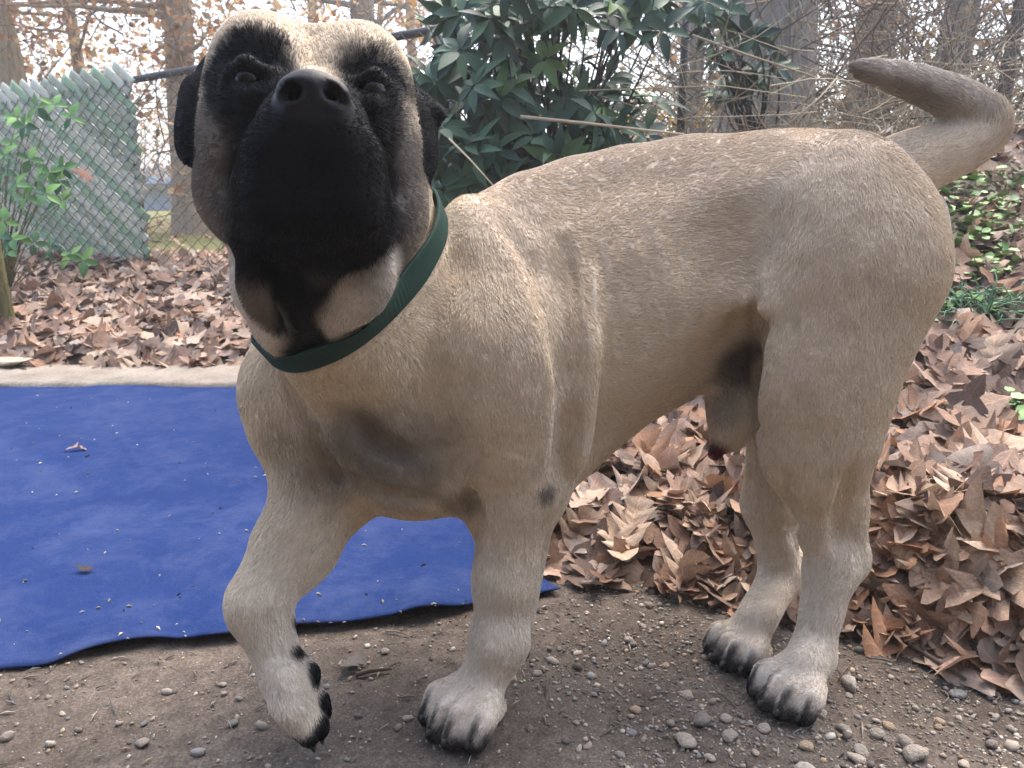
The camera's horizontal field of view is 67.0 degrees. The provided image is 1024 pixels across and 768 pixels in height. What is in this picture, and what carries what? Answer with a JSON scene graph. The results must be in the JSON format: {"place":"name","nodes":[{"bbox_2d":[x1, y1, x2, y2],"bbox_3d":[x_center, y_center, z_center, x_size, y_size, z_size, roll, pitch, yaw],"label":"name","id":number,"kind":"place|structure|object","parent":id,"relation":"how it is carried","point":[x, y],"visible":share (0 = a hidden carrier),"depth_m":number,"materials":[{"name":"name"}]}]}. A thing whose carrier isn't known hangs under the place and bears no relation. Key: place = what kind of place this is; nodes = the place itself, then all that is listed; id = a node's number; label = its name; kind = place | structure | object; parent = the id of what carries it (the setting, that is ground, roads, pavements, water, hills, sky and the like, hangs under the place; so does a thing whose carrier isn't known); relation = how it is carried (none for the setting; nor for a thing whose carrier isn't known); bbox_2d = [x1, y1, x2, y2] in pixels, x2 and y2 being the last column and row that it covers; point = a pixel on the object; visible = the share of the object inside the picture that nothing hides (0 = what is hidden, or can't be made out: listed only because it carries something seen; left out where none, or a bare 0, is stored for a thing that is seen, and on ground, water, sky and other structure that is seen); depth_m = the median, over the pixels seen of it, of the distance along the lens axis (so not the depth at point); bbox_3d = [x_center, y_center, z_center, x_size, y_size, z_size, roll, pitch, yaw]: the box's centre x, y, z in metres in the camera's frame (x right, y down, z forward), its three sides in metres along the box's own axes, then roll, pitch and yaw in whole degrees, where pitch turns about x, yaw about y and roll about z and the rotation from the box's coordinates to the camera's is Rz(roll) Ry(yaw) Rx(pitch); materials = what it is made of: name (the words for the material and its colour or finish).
{"place":"outdoors","nodes":[
{"label":"outdoors","id":0,"kind":"place"},
{"bbox_2d":[0,120,1023,767],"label":"ground","id":1,"kind":"structure","parent":0,"point":[650,570],"depth_m":1.18,"materials":[{"name":"brown soil"}]},
{"bbox_2d":[0,242,15,326],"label":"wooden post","id":2,"kind":"object","parent":1,"relation":"on","point":[6,308],"visible":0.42,"depth_m":3.28,"materials":[{"name":"brown wood"}]},
{"bbox_2d":[0,357,31,366],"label":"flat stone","id":3,"kind":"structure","parent":1,"relation":"on","point":[8,361],"depth_m":2.90,"materials":[{"name":"white stone"}]},
{"bbox_2d":[0,0,63,237],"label":"tree","id":4,"kind":"object","parent":1,"relation":"on","point":[10,69],"visible":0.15,"depth_m":6.44,"materials":[{"name":"beige plant"}]},
{"bbox_2d":[0,93,99,287],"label":"climbing vine","id":5,"kind":"object","parent":1,"relation":"on","point":[10,256],"visible":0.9,"depth_m":3.72,"materials":[{"name":"green plant"}]},
{"bbox_2d":[14,4,195,223],"bbox_3d":[-4.262,-5.002,7.699,4.761,7.000,2.867,0,14,0],"label":"tree","id":6,"kind":"object","parent":1,"relation":"on","point":[75,32],"visible":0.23,"depth_m":8.28,"materials":[{"name":"beige plant"}]},
{"bbox_2d":[0,364,240,386],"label":"kerb","id":7,"kind":"structure","parent":1,"relation":"on","point":[60,375],"depth_m":2.77,"materials":[{"name":"concrete"}]},
{"bbox_2d":[0,0,245,233],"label":"tree","id":8,"kind":"object","parent":1,"relation":"on","point":[185,41],"visible":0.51,"depth_m":7.03,"materials":[{"name":"brown plant"}]},
{"bbox_2d":[28,219,224,250],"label":"fallen leaves","id":9,"kind":"object","parent":1,"relation":"on","point":[175,240],"visible":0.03,"depth_m":6.91,"materials":[{"name":"brown plant"}]},
{"bbox_2d":[124,168,170,209],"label":"shed","id":10,"kind":"structure","parent":1,"relation":"on","point":[155,193],"depth_m":16.50,"materials":[{"name":"grey"}]},
{"bbox_2d":[10,0,429,198],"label":"woodland foliage","id":11,"kind":"object","parent":1,"relation":"on","point":[89,52],"visible":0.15,"depth_m":8.03,"materials":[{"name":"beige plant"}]},
{"bbox_2d":[0,385,560,668],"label":"blue mat","id":12,"kind":"object","parent":1,"relation":"on","point":[139,493],"visible":0.65,"depth_m":1.55,"materials":[{"name":"fabric"}]},
{"bbox_2d":[67,442,86,449],"bbox_3d":[-1.154,0.165,2.048,0.050,0.019,0.034,4,18,-19],"label":"fallen leaf","id":13,"kind":"object","parent":12,"relation":"on","point":[76,445],"visible":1,"depth_m":2.05,"materials":[{"name":"plant"}]},
{"bbox_2d":[76,564,93,571],"bbox_3d":[-0.775,0.332,1.397,0.035,0.005,0.019,12,22,9],"label":"fallen leaf","id":14,"kind":"object","parent":12,"relation":"on","point":[84,568],"visible":1,"depth_m":1.40,"materials":[{"name":"plant"}]},
{"bbox_2d":[0,395,466,654],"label":"crumbs on mat","id":15,"kind":"object","parent":12,"relation":"on","point":[158,627],"visible":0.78,"depth_m":1.32,"materials":[{"name":"stone"}]},
{"bbox_2d":[340,650,366,666],"bbox_3d":[-0.233,0.405,1.131,0.037,0.008,0.055,11,8,20],"label":"fallen leaf","id":16,"kind":"object","parent":1,"relation":"on","point":[356,658],"visible":1,"depth_m":1.14,"materials":[{"name":"plant"}]},
{"bbox_2d":[0,0,707,267],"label":"chain link fence","id":17,"kind":"object","parent":1,"relation":"on","point":[118,82],"visible":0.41,"depth_m":4.43,"materials":[{"name":"metal"}]},
{"bbox_2d":[287,0,428,22],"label":"tree","id":18,"kind":"object","parent":1,"relation":"on","point":[309,4],"visible":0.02,"depth_m":11.89,"materials":[{"name":"beige plant"}]},
{"bbox_2d":[286,0,432,45],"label":"tree","id":19,"kind":"object","parent":1,"relation":"on","point":[381,20],"visible":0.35,"depth_m":8.72,"materials":[{"name":"brown plant"}]},
{"bbox_2d":[293,0,432,74],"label":"tree","id":20,"kind":"object","parent":1,"relation":"on","point":[410,46],"visible":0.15,"depth_m":10.12,"materials":[{"name":"brown plant"}]},
{"bbox_2d":[355,667,390,676],"bbox_3d":[-0.201,0.416,1.118,0.051,0.010,0.007,-3,14,-12],"label":"twig","id":21,"kind":"object","parent":1,"relation":"on","point":[366,671],"visible":1,"depth_m":1.11,"materials":[{"name":"wood"}]},
{"bbox_2d":[377,0,471,47],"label":"tree","id":22,"kind":"object","parent":1,"relation":"on","point":[380,16],"visible":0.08,"depth_m":10.95,"materials":[{"name":"brown plant"}]},
{"bbox_2d":[432,0,460,166],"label":"tree","id":23,"kind":"object","parent":1,"relation":"on","point":[434,43],"visible":0.02,"depth_m":4.80,"materials":[{"name":"brown plant"}]},
{"bbox_2d":[0,0,1023,218],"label":"distant twigs","id":24,"kind":"object","parent":1,"relation":"on","point":[997,40],"visible":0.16,"depth_m":4.44,"materials":[{"name":"twig bark"},{"name":"dry wood"}]},
{"bbox_2d":[374,0,718,135],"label":"woodland foliage","id":25,"kind":"object","parent":1,"relation":"on","point":[413,2],"visible":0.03,"depth_m":8.39,"materials":[{"name":"brown plant"}]},
{"bbox_2d":[404,0,695,211],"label":"evergreen shrub","id":26,"kind":"object","parent":1,"relation":"on","point":[495,138],"visible":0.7,"depth_m":2.21,"materials":[{"name":"green plant"}]},
{"bbox_2d":[448,138,492,184],"bbox_3d":[-0.099,-0.571,2.000,0.015,0.135,0.200,-12,18,-40],"label":"dry cane","id":27,"kind":"object","parent":26,"relation":"on","point":[474,164],"visible":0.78,"depth_m":2.01,"materials":[{"name":"plant"}]},
{"bbox_2d":[520,115,683,134],"bbox_3d":[0.251,-0.706,2.106,0.459,0.049,0.028,-1,14,-6],"label":"dry cane","id":28,"kind":"object","parent":26,"relation":"on","point":[580,122],"visible":0.91,"depth_m":2.09,"materials":[{"name":"plant"}]},
{"bbox_2d":[579,85,805,97],"bbox_3d":[0.545,-0.856,2.250,0.736,0.029,0.022,-4,15,-15],"label":"dry cane","id":29,"kind":"object","parent":26,"relation":"on","point":[683,87],"visible":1,"depth_m":2.23,"materials":[{"name":"plant"}]},
{"bbox_2d":[173,9,1015,754],"bbox_3d":[0.162,-0.006,1.072,1.097,0.852,0.500,-5,15,-20],"label":"dog","id":30,"kind":"object","parent":1,"relation":"on","point":[503,369],"visible":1,"depth_m":0.95},
{"bbox_2d":[550,83,715,140],"bbox_3d":[1.139,-1.679,5.304,1.969,0.979,1.949,0,14,0],"label":"woodland foliage","id":31,"kind":"object","parent":1,"relation":"on","point":[675,122],"visible":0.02,"depth_m":4.84,"materials":[{"name":"brown plant"}]},
{"bbox_2d":[685,0,704,133],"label":"tree","id":32,"kind":"object","parent":1,"relation":"on","point":[699,63],"visible":0.23,"depth_m":5.11,"materials":[{"name":"brown plant"}]},
{"bbox_2d":[413,0,1023,142],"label":"bare branches","id":33,"kind":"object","parent":1,"relation":"on","point":[793,113],"depth_m":2.69,"materials":[{"name":"plant"}]},
{"bbox_2d":[692,34,847,90],"bbox_3d":[0.812,-1.008,2.428,0.503,0.168,0.008,0,14,0],"label":"dry cane","id":34,"kind":"object","parent":33,"relation":"on","point":[739,52],"visible":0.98,"depth_m":2.42,"materials":[{"name":"dry plant stalk"},{"name":"straw"}]},
{"bbox_2d":[788,77,837,124],"bbox_3d":[0.933,-0.870,2.372,0.167,0.146,0.031,-4,15,-17],"label":"dry cane","id":35,"kind":"object","parent":33,"relation":"on","point":[803,111],"visible":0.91,"depth_m":2.37,"materials":[{"name":"plant"}]},
{"bbox_2d":[669,0,800,132],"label":"evergreen shrub","id":36,"kind":"object","parent":1,"relation":"on","point":[702,9],"visible":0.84,"depth_m":2.69,"materials":[{"name":"green plant"}]},
{"bbox_2d":[713,0,818,132],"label":"tree","id":37,"kind":"object","parent":1,"relation":"on","point":[780,11],"visible":0.19,"depth_m":4.08,"materials":[{"name":"brown plant"}]},
{"bbox_2d":[647,0,1023,134],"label":"woodland foliage","id":38,"kind":"object","parent":1,"relation":"on","point":[926,42],"visible":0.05,"depth_m":5.78,"materials":[{"name":"brown plant"}]},
{"bbox_2d":[840,2,870,127],"bbox_3d":[3.740,-5.248,7.524,3.092,6.000,2.680,-8,16,-30],"label":"tree","id":39,"kind":"object","parent":1,"relation":"on","point":[857,57],"visible":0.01,"depth_m":8.28,"materials":[{"name":"brown plant"}]},
{"bbox_2d":[855,0,898,130],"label":"tree","id":40,"kind":"object","parent":1,"relation":"on","point":[895,14],"visible":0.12,"depth_m":6.59,"materials":[{"name":"brown plant"}]},
{"bbox_2d":[907,642,966,679],"bbox_3d":[0.611,0.400,1.143,0.013,0.016,0.120,-7,16,-27],"label":"branch","id":41,"kind":"object","parent":1,"relation":"on","point":[924,652],"visible":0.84,"depth_m":1.13,"materials":[{"name":"wood"}]},
{"bbox_2d":[924,0,1004,122],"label":"tree","id":42,"kind":"object","parent":1,"relation":"on","point":[961,16],"visible":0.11,"depth_m":5.91,"materials":[{"name":"brown plant"}]},
{"bbox_2d":[935,161,1023,419],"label":"ground cover","id":43,"kind":"object","parent":1,"relation":"on","point":[1018,397],"visible":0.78,"depth_m":2.16,"materials":[{"name":"green plant"}]},
{"bbox_2d":[937,267,1023,333],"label":"grass tuft","id":44,"kind":"object","parent":1,"relation":"on","point":[964,301],"visible":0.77,"depth_m":1.83,"materials":[{"name":"green grass blades"}]},
{"bbox_2d":[997,0,1023,101],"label":"tree","id":45,"kind":"object","parent":1,"relation":"on","point":[1015,52],"visible":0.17,"depth_m":5.39,"materials":[{"name":"brown plant"}]},
{"bbox_2d":[0,0,1023,194],"label":"sky","id":46,"kind":"structure","parent":0,"point":[262,4],"materials":[{"name":"white"}]}
]}

